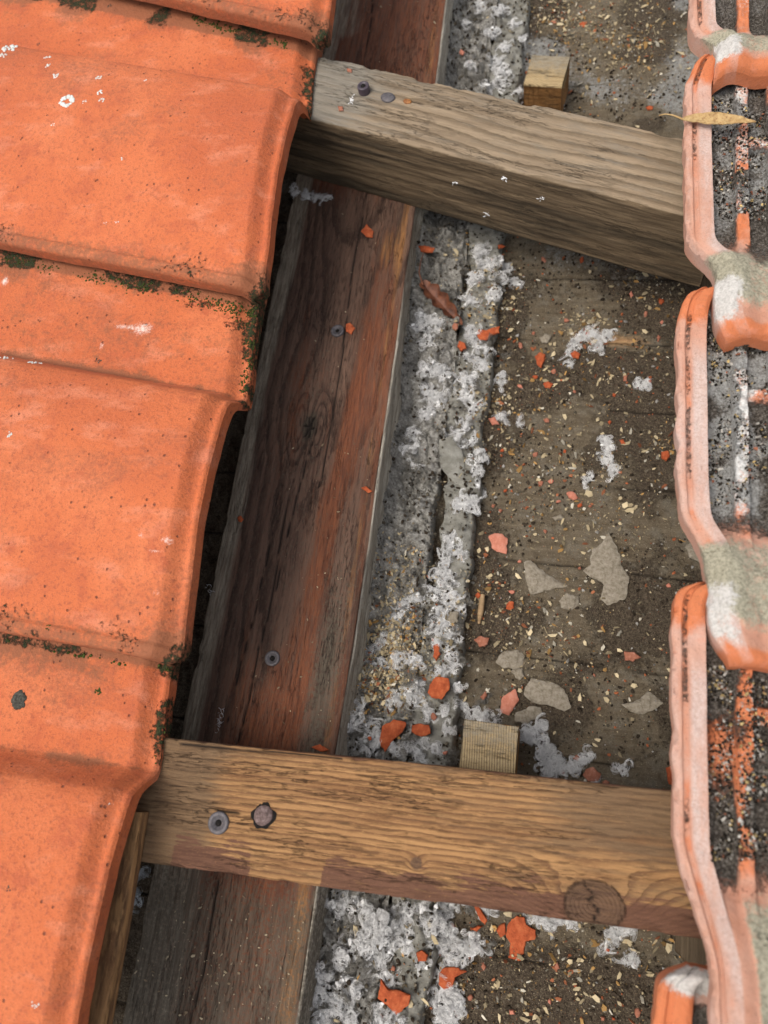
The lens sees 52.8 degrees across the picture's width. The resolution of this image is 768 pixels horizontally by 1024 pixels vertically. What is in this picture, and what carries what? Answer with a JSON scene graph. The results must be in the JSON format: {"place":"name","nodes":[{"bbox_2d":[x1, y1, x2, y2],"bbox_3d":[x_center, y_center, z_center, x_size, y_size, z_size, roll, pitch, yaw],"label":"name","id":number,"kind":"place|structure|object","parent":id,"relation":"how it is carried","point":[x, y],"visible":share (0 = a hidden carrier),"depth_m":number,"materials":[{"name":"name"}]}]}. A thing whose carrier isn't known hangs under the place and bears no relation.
{"place":"outdoors","nodes":[
{"label":"outdoors","id":0,"kind":"place"},
{"bbox_2d":[113,0,702,1023],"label":"roof deck","id":1,"kind":"structure","parent":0,"point":[643,772],"depth_m":0.57,"materials":[{"name":"brown wood"}]},
{"bbox_2d":[132,865,150,913],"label":"wool tuft","id":2,"kind":"object","parent":1,"relation":"on","point":[142,873],"visible":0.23,"depth_m":0.50,"materials":[{"name":"grey fabric"}]},
{"bbox_2d":[123,0,453,1023],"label":"rafter","id":3,"kind":"object","parent":1,"relation":"on","point":[279,556],"visible":0.77,"depth_m":0.54,"materials":[{"name":"brown wood"}]},
{"bbox_2d":[130,1,439,1019],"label":"wood specks","id":4,"kind":"object","parent":3,"relation":"on","point":[242,895],"visible":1,"depth_m":0.47,"materials":[{"name":"brown wood"}]},
{"bbox_2d":[289,182,332,205],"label":"wool tuft","id":5,"kind":"object","parent":3,"relation":"on","point":[305,194],"visible":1,"depth_m":0.64,"materials":[{"name":"grey fabric"}]},
{"bbox_2d":[312,744,327,751],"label":"tile fragment","id":6,"kind":"object","parent":3,"relation":"on","point":[320,747],"visible":1,"depth_m":0.49,"materials":[{"name":"ceramic"}]},
{"bbox_2d":[346,323,354,333],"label":"tile fragment","id":7,"kind":"object","parent":3,"relation":"on","point":[350,328],"visible":1,"depth_m":0.59,"materials":[{"name":"ceramic"}]},
{"bbox_2d":[362,486,371,492],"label":"tile fragment","id":8,"kind":"object","parent":3,"relation":"on","point":[367,489],"visible":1,"depth_m":0.55,"materials":[{"name":"ceramic"}]},
{"bbox_2d":[361,224,373,237],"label":"tile fragment","id":9,"kind":"object","parent":3,"relation":"on","point":[366,231],"visible":1,"depth_m":0.62,"materials":[{"name":"ceramic"}]},
{"bbox_2d":[136,737,701,938],"bbox_3d":[-0.059,0.174,0.452,0.456,0.070,0.067,2,71,12],"label":"batten","id":10,"kind":"object","parent":3,"relation":"on","point":[582,851],"visible":0.76,"depth_m":0.40,"materials":[{"name":"brown wood"}]},
{"bbox_2d":[0,632,180,1023],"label":"roof tile","id":11,"kind":"object","parent":10,"relation":"on","point":[85,732],"visible":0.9,"depth_m":0.41,"materials":[{"name":"orange ceramic"}]},
{"bbox_2d":[0,249,267,665],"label":"roof tile","id":12,"kind":"object","parent":11,"relation":"on","point":[124,397],"visible":0.95,"depth_m":0.47,"materials":[{"name":"orange ceramic"}]},
{"bbox_2d":[88,810,149,1023],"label":"lath","id":13,"kind":"object","parent":10,"relation":"on","point":[109,973],"visible":0.45,"depth_m":0.41,"materials":[{"name":"brown wood"}]},
{"bbox_2d":[286,58,704,286],"bbox_3d":[0.021,-0.287,0.598,0.481,0.074,0.060,23,77,18],"label":"batten","id":14,"kind":"object","parent":3,"relation":"on","point":[610,192],"visible":0.66,"depth_m":0.56,"materials":[{"name":"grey wood"}]},
{"bbox_2d":[0,0,322,305],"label":"roof tile","id":15,"kind":"object","parent":14,"relation":"on","point":[146,139],"visible":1,"depth_m":0.55,"materials":[{"name":"orange ceramic"}]},
{"bbox_2d":[136,0,335,51],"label":"roof tile","id":16,"kind":"object","parent":15,"relation":"on","point":[311,21],"visible":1,"depth_m":0.58,"materials":[{"name":"orange ceramic"}]},
{"bbox_2d":[682,54,767,352],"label":"roof tile","id":17,"kind":"object","parent":14,"relation":"on","point":[725,199],"visible":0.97,"depth_m":0.45,"materials":[{"name":"ceramic"}]},
{"bbox_2d":[659,112,755,124],"bbox_3d":[0.192,-0.234,0.461,0.054,0.004,0.011,4,72,12],"label":"dry leaf","id":18,"kind":"object","parent":17,"relation":"on","point":[719,118],"visible":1,"depth_m":0.46,"materials":[{"name":"beige plant"}]},
{"bbox_2d":[673,287,767,672],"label":"roof tile","id":19,"kind":"object","parent":17,"relation":"on","point":[720,437],"visible":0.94,"depth_m":0.40,"materials":[{"name":"ceramic"}]},
{"bbox_2d":[669,582,767,1023],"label":"roof tile","id":20,"kind":"object","parent":19,"relation":"on","point":[718,755],"visible":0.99,"depth_m":0.35,"materials":[{"name":"ceramic"}]},
{"bbox_2d":[309,0,496,1023],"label":"grey wool strip","id":21,"kind":"object","parent":1,"relation":"on","point":[410,396],"visible":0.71,"depth_m":0.58,"materials":[{"name":"grey fabric"}]},
{"bbox_2d":[379,719,405,750],"bbox_3d":[0.004,0.148,0.520,0.012,0.006,0.024,41,83,21],"label":"tile fragment","id":22,"kind":"object","parent":21,"relation":"on","point":[392,730],"visible":1,"depth_m":0.52,"materials":[{"name":"ceramic"}]},
{"bbox_2d":[419,246,434,252],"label":"tile fragment","id":23,"kind":"object","parent":21,"relation":"on","point":[426,249],"visible":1,"depth_m":0.63,"materials":[{"name":"ceramic"}]},
{"bbox_2d":[416,382,449,421],"bbox_3d":[0.038,-0.086,0.601,0.027,0.017,0.035,4,72,12],"label":"wool tuft","id":24,"kind":"object","parent":21,"relation":"on","point":[428,412],"visible":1,"depth_m":0.60,"materials":[{"name":"white fabric"}]},
{"bbox_2d":[416,356,455,383],"bbox_3d":[0.041,-0.110,0.604,0.033,0.012,0.022,18,75,16],"label":"wool tuft","id":25,"kind":"object","parent":21,"relation":"on","point":[438,369],"visible":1,"depth_m":0.60,"materials":[{"name":"white fabric"}]},
{"bbox_2d":[419,253,462,325],"bbox_3d":[0.040,-0.176,0.618,0.018,0.015,0.070,-27,68,1],"label":"brown leaf","id":26,"kind":"object","parent":21,"relation":"on","point":[440,300],"visible":1,"depth_m":0.62,"materials":[{"name":"brown plant"}]},
{"bbox_2d":[452,323,457,329],"bbox_3d":[0.056,-0.146,0.607,0.005,0.002,0.007,3,78,16],"label":"tile crumb","id":27,"kind":"object","parent":21,"relation":"on","point":[454,326],"visible":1,"depth_m":0.61,"materials":[{"name":"ceramic"}]},
{"bbox_2d":[309,0,581,1023],"bbox_3d":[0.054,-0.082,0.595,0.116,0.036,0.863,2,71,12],"label":"grey wool","id":28,"kind":"object","parent":1,"relation":"on","point":[352,969],"visible":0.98,"depth_m":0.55,"materials":[{"name":"grey fabric"}]},
{"bbox_2d":[378,979,410,1014],"bbox_3d":[0.005,0.294,0.468,0.021,0.004,0.014,19,75,17],"label":"tile fragment","id":29,"kind":"object","parent":28,"relation":"on","point":[397,1001],"visible":1,"depth_m":0.47,"materials":[{"name":"ceramic"}]},
{"bbox_2d":[430,713,436,720],"bbox_3d":[0.034,0.138,0.522,0.005,0.002,0.005,6,79,5],"label":"tile crumb","id":30,"kind":"object","parent":28,"relation":"on","point":[433,716],"visible":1,"depth_m":0.52,"materials":[{"name":"ceramic"}]},
{"bbox_2d":[428,677,449,698],"bbox_3d":[0.037,0.119,0.523,0.015,0.004,0.015,2,74,19],"label":"tile fragment","id":31,"kind":"object","parent":28,"relation":"on","point":[439,687],"visible":1,"depth_m":0.52,"materials":[{"name":"ceramic"}]},
{"bbox_2d":[447,611,458,623],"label":"mortar flake","id":32,"kind":"object","parent":28,"relation":"on","point":[453,616],"visible":1,"depth_m":0.54,"materials":[{"name":"grey concrete"}]},
{"bbox_2d":[457,341,466,351],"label":"tile fragment","id":33,"kind":"object","parent":28,"relation":"on","point":[461,346],"visible":1,"depth_m":0.60,"materials":[{"name":"ceramic"}]},
{"bbox_2d":[425,976,466,1023],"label":"wool tuft","id":34,"kind":"object","parent":1,"relation":"on","point":[443,1013],"visible":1,"depth_m":0.47,"materials":[{"name":"grey fabric"}]},
{"bbox_2d":[439,967,466,989],"bbox_3d":[0.041,0.286,0.478,0.018,0.004,0.011,-43,69,-6],"label":"tile fragment","id":35,"kind":"object","parent":1,"relation":"on","point":[451,973],"visible":1,"depth_m":0.48,"materials":[{"name":"ceramic"}]},
{"bbox_2d":[382,0,530,1023],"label":"dusty lath","id":36,"kind":"object","parent":1,"relation":"on","point":[417,1009],"visible":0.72,"depth_m":0.57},
{"bbox_2d":[411,723,430,736],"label":"tile fragment","id":37,"kind":"object","parent":36,"relation":"on","point":[420,730],"visible":1,"depth_m":0.52,"materials":[{"name":"ceramic"}]},
{"bbox_2d":[416,950,427,961],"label":"tile fragment","id":38,"kind":"object","parent":36,"relation":"on","point":[422,955],"visible":1,"depth_m":0.47,"materials":[{"name":"ceramic"}]},
{"bbox_2d":[433,644,440,660],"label":"tile fragment","id":39,"kind":"object","parent":36,"relation":"on","point":[436,654],"visible":1,"depth_m":0.53,"materials":[{"name":"ceramic"}]},
{"bbox_2d":[439,437,464,487],"bbox_3d":[0.051,-0.036,0.580,0.018,0.008,0.042,-7,70,8],"label":"slate flake","id":40,"kind":"object","parent":36,"relation":"on","point":[451,454],"visible":1,"depth_m":0.58,"materials":[{"name":"grey stone"}]},
{"bbox_2d":[451,488,482,515],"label":"wool tuft","id":41,"kind":"object","parent":36,"relation":"on","point":[469,503],"visible":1,"depth_m":0.57,"materials":[{"name":"white fabric"}]},
{"bbox_2d":[477,326,499,340],"bbox_3d":[0.082,-0.140,0.609,0.018,0.005,0.010,-4,70,10],"label":"tile fragment","id":42,"kind":"object","parent":36,"relation":"on","point":[483,334],"visible":1,"depth_m":0.61,"materials":[{"name":"ceramic"}]},
{"bbox_2d":[472,925,481,931],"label":"tile fragment","id":43,"kind":"object","parent":1,"relation":"on","point":[477,928],"visible":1,"depth_m":0.48,"materials":[{"name":"ceramic"}]},
{"bbox_2d":[477,594,484,623],"bbox_3d":[0.069,0.069,0.550,0.005,0.005,0.021,4,72,12],"label":"stick","id":44,"kind":"object","parent":1,"relation":"on","point":[480,612],"visible":1,"depth_m":0.55,"materials":[{"name":"brown wood"}]},
{"bbox_2d":[474,636,488,646],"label":"tile fragment","id":45,"kind":"object","parent":1,"relation":"on","point":[481,641],"visible":1,"depth_m":0.54,"materials":[{"name":"ceramic"}]},
{"bbox_2d":[475,907,487,924],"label":"tile fragment","id":46,"kind":"object","parent":1,"relation":"on","point":[482,916],"visible":0.91,"depth_m":0.49,"materials":[{"name":"ceramic"}]},
{"bbox_2d":[480,691,486,699],"bbox_3d":[0.069,0.126,0.532,0.005,0.002,0.006,8,69,1],"label":"tile crumb","id":47,"kind":"object","parent":1,"relation":"on","point":[483,696],"visible":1,"depth_m":0.53,"materials":[{"name":"ceramic"}]},
{"bbox_2d":[459,719,519,773],"bbox_3d":[0.068,0.153,0.493,0.033,0.060,0.033,4,72,12],"label":"wood block","id":48,"kind":"object","parent":1,"relation":"on","point":[487,746],"depth_m":0.47,"materials":[{"name":"beige wood"}]},
{"bbox_2d":[489,417,499,425],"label":"tile fragment","id":49,"kind":"object","parent":1,"relation":"on","point":[493,420],"visible":1,"depth_m":0.59,"materials":[{"name":"pink ceramic"}]},
{"bbox_2d":[489,533,507,553],"bbox_3d":[0.083,0.023,0.566,0.015,0.003,0.016,2,68,17],"label":"tile fragment","id":50,"kind":"object","parent":1,"relation":"on","point":[499,542],"visible":1,"depth_m":0.56,"materials":[{"name":"pink ceramic"}]},
{"bbox_2d":[489,370,507,392],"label":"wool tuft","id":51,"kind":"object","parent":1,"relation":"on","point":[500,382],"visible":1,"depth_m":0.61,"materials":[{"name":"white fabric"}]},
{"bbox_2d":[496,923,505,936],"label":"tile fragment","id":52,"kind":"object","parent":1,"relation":"on","point":[501,930],"visible":1,"depth_m":0.48,"materials":[{"name":"ceramic"}]},
{"bbox_2d":[311,0,698,1023],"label":"soil crumbs","id":53,"kind":"object","parent":1,"relation":"on","point":[411,758],"visible":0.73,"depth_m":0.57,"materials":[{"name":"brown soil"}]},
{"bbox_2d":[491,411,524,428],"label":"wool tuft","id":54,"kind":"object","parent":1,"relation":"on","point":[502,415],"visible":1,"depth_m":0.60,"materials":[{"name":"white fabric"}]},
{"bbox_2d":[500,689,518,714],"bbox_3d":[0.086,0.130,0.530,0.010,0.004,0.019,31,79,19],"label":"tile fragment","id":55,"kind":"object","parent":1,"relation":"on","point":[509,701],"visible":1,"depth_m":0.53,"materials":[{"name":"pink ceramic"}]},
{"bbox_2d":[506,601,513,609],"bbox_3d":[0.090,0.067,0.551,0.006,0.002,0.006,1,83,20],"label":"tile crumb","id":56,"kind":"object","parent":1,"relation":"on","point":[509,605],"visible":1,"depth_m":0.55,"materials":[{"name":"ceramic"}]},
{"bbox_2d":[329,0,690,1023],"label":"wood chips","id":57,"kind":"object","parent":1,"relation":"on","point":[373,694],"visible":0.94,"depth_m":0.55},
{"bbox_2d":[496,650,524,668],"bbox_3d":[0.088,0.102,0.539,0.020,0.004,0.014,5,71,9],"label":"mortar flake","id":58,"kind":"object","parent":1,"relation":"on","point":[513,659],"visible":1,"depth_m":0.54,"materials":[{"name":"grey concrete"}]},
{"bbox_2d":[353,15,671,1022],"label":"wood chips","id":59,"kind":"object","parent":1,"relation":"on","point":[633,685],"visible":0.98,"depth_m":0.53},
{"bbox_2d":[511,668,524,679],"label":"mortar flake","id":60,"kind":"object","parent":1,"relation":"on","point":[518,673],"visible":1,"depth_m":0.53,"materials":[{"name":"grey concrete"}]},
{"bbox_2d":[506,916,535,960],"bbox_3d":[0.083,0.266,0.483,0.018,0.008,0.026,33,80,20],"label":"tile fragment","id":61,"kind":"object","parent":1,"relation":"on","point":[520,932],"visible":1,"depth_m":0.48,"materials":[{"name":"ceramic"}]},
{"bbox_2d":[514,706,541,723],"bbox_3d":[0.098,0.138,0.524,0.020,0.004,0.010,-26,68,1],"label":"mortar flake","id":62,"kind":"object","parent":1,"relation":"on","point":[528,715],"visible":1,"depth_m":0.52,"materials":[{"name":"grey concrete"}]},
{"bbox_2d":[535,352,544,367],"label":"tile fragment","id":63,"kind":"object","parent":1,"relation":"on","point":[540,358],"visible":1,"depth_m":0.61,"materials":[{"name":"ceramic"}]},
{"bbox_2d":[524,560,566,594],"bbox_3d":[0.115,0.045,0.554,0.027,0.004,0.026,-15,69,6],"label":"mortar flake","id":64,"kind":"object","parent":1,"relation":"on","point":[538,580],"visible":1,"depth_m":0.55,"materials":[{"name":"grey concrete"}]},
{"bbox_2d":[540,333,550,343],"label":"mortar flake","id":65,"kind":"object","parent":1,"relation":"on","point":[545,338],"visible":1,"depth_m":0.61,"materials":[{"name":"beige concrete"}]},
{"bbox_2d":[523,55,569,110],"bbox_3d":[0.143,-0.373,0.679,0.033,0.035,0.035,12,74,15],"label":"wood block","id":66,"kind":"object","parent":1,"relation":"on","point":[546,82],"depth_m":0.67,"materials":[{"name":"beige wood"}]},
{"bbox_2d":[524,678,570,711],"bbox_3d":[0.112,0.124,0.526,0.032,0.004,0.017,13,74,15],"label":"mortar flake","id":67,"kind":"object","parent":1,"relation":"on","point":[539,692],"visible":1,"depth_m":0.53,"materials":[{"name":"grey concrete"}]},
{"bbox_2d":[543,381,552,387],"bbox_3d":[0.128,-0.099,0.602,0.008,0.002,0.006,3,69,15],"label":"tile crumb","id":68,"kind":"object","parent":1,"relation":"on","point":[547,384],"visible":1,"depth_m":0.60,"materials":[{"name":"ceramic"}]},
{"bbox_2d":[519,712,595,777],"bbox_3d":[0.111,0.157,0.513,0.038,0.011,0.050,-45,69,-7],"label":"wool tuft","id":69,"kind":"object","parent":1,"relation":"on","point":[560,766],"visible":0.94,"depth_m":0.51,"materials":[{"name":"grey fabric"}]},
{"bbox_2d":[552,514,563,520],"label":"mortar flake","id":70,"kind":"object","parent":1,"relation":"on","point":[558,517],"visible":1,"depth_m":0.56,"materials":[{"name":"beige concrete"}]},
{"bbox_2d":[559,593,578,609],"bbox_3d":[0.130,0.063,0.543,0.014,0.004,0.012,6,80,6],"label":"mortar flake","id":71,"kind":"object","parent":1,"relation":"on","point":[567,601],"visible":1,"depth_m":0.54,"materials":[{"name":"grey concrete"}]},
{"bbox_2d":[566,491,577,499],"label":"tile fragment","id":72,"kind":"object","parent":1,"relation":"on","point":[571,495],"visible":1,"depth_m":0.57,"materials":[{"name":"pink ceramic"}]},
{"bbox_2d":[570,350,579,358],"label":"tile fragment","id":73,"kind":"object","parent":1,"relation":"on","point":[575,354],"visible":1,"depth_m":0.60,"materials":[{"name":"ceramic"}]},
{"bbox_2d":[557,324,614,368],"bbox_3d":[0.159,-0.132,0.604,0.052,0.012,0.029,-37,68,-3],"label":"wool tuft","id":74,"kind":"object","parent":1,"relation":"on","point":[592,332],"visible":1,"depth_m":0.61,"materials":[{"name":"white fabric"}]},
{"bbox_2d":[581,470,594,488],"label":"wool tuft","id":75,"kind":"object","parent":1,"relation":"on","point":[587,478],"visible":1,"depth_m":0.57,"materials":[{"name":"white fabric"}]},
{"bbox_2d":[583,767,600,781],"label":"tile fragment","id":76,"kind":"object","parent":1,"relation":"on","point":[592,774],"visible":1,"depth_m":0.50,"materials":[{"name":"ceramic"}]},
{"bbox_2d":[583,533,628,604],"bbox_3d":[0.158,0.041,0.546,0.030,0.004,0.047,-27,68,1],"label":"mortar flake","id":77,"kind":"object","parent":1,"relation":"on","point":[605,568],"visible":1,"depth_m":0.54,"materials":[{"name":"grey concrete"}]},
{"bbox_2d":[596,435,621,482],"bbox_3d":[0.166,-0.042,0.573,0.018,0.006,0.039,-18,68,4],"label":"wool tuft","id":78,"kind":"object","parent":1,"relation":"on","point":[607,444],"visible":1,"depth_m":0.57,"materials":[{"name":"white fabric"}]},
{"bbox_2d":[591,759,633,782],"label":"wool tuft","id":79,"kind":"object","parent":1,"relation":"on","point":[622,767],"visible":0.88,"depth_m":0.50,"materials":[{"name":"grey fabric"}]},
{"bbox_2d":[598,926,637,956],"bbox_3d":[0.146,0.257,0.471,0.037,0.008,0.021,-15,69,6],"label":"wool tuft","id":80,"kind":"object","parent":1,"relation":"on","point":[619,932],"visible":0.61,"depth_m":0.47,"materials":[{"name":"grey fabric"}]},
{"bbox_2d":[612,948,640,969],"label":"wool tuft","id":81,"kind":"object","parent":1,"relation":"on","point":[631,961],"visible":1,"depth_m":0.47,"materials":[{"name":"grey fabric"}]},
{"bbox_2d":[624,651,640,661],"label":"tile fragment","id":82,"kind":"object","parent":1,"relation":"on","point":[631,656],"visible":1,"depth_m":0.52,"materials":[{"name":"ceramic"}]},
{"bbox_2d":[635,1008,640,1017],"bbox_3d":[0.151,0.297,0.459,0.004,0.002,0.006,0,67,23],"label":"tile crumb","id":83,"kind":"object","parent":1,"relation":"on","point":[637,1012],"visible":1,"depth_m":0.46,"materials":[{"name":"ceramic"}]},
{"bbox_2d":[621,691,662,714],"bbox_3d":[0.172,0.128,0.513,0.025,0.005,0.012,-27,68,1],"label":"mortar flake","id":84,"kind":"object","parent":1,"relation":"on","point":[644,703],"visible":1,"depth_m":0.51,"materials":[{"name":"grey concrete"}]},
{"bbox_2d":[632,376,651,390],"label":"wool tuft","id":85,"kind":"object","parent":1,"relation":"on","point":[645,384],"visible":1,"depth_m":0.59,"materials":[{"name":"white fabric"}]},
{"bbox_2d":[661,451,669,460],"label":"tile fragment","id":86,"kind":"object","parent":1,"relation":"on","point":[665,455],"visible":1,"depth_m":0.56,"materials":[{"name":"ceramic"}]},
{"bbox_2d":[666,766,671,784],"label":"tile fragment","id":87,"kind":"object","parent":1,"relation":"on","point":[669,774],"visible":0.55,"depth_m":0.50,"materials":[{"name":"ceramic"}]},
{"bbox_2d":[675,935,706,964],"bbox_3d":[0.185,0.213,0.426,0.031,0.105,0.075,4,72,12],"label":"timber stub","id":88,"kind":"object","parent":1,"relation":"on","point":[690,949],"visible":0.09,"depth_m":0.42,"materials":[{"name":"brown wood"}]},
{"bbox_2d":[651,962,708,1023],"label":"roof tile","id":89,"kind":"object","parent":88,"relation":"on","point":[680,994],"visible":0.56,"depth_m":0.33,"materials":[{"name":"ceramic"}]},
{"bbox_2d":[685,543,699,562],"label":"mortar flake","id":90,"kind":"object","parent":1,"relation":"on","point":[692,555],"visible":0.35,"depth_m":0.54,"materials":[{"name":"grey concrete"}]},
{"bbox_2d":[701,276,711,287],"bbox_3d":[0.252,-0.180,0.549,0.031,0.110,0.075,4,72,12],"label":"timber stub","id":91,"kind":"object","parent":1,"relation":"on","point":[706,282],"visible":0.03,"depth_m":0.59,"materials":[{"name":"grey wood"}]},
{"bbox_2d":[687,0,767,96],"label":"roof tile","id":92,"kind":"object","parent":91,"relation":"on","point":[731,36],"visible":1,"depth_m":0.48,"materials":[{"name":"ceramic"}]}
]}

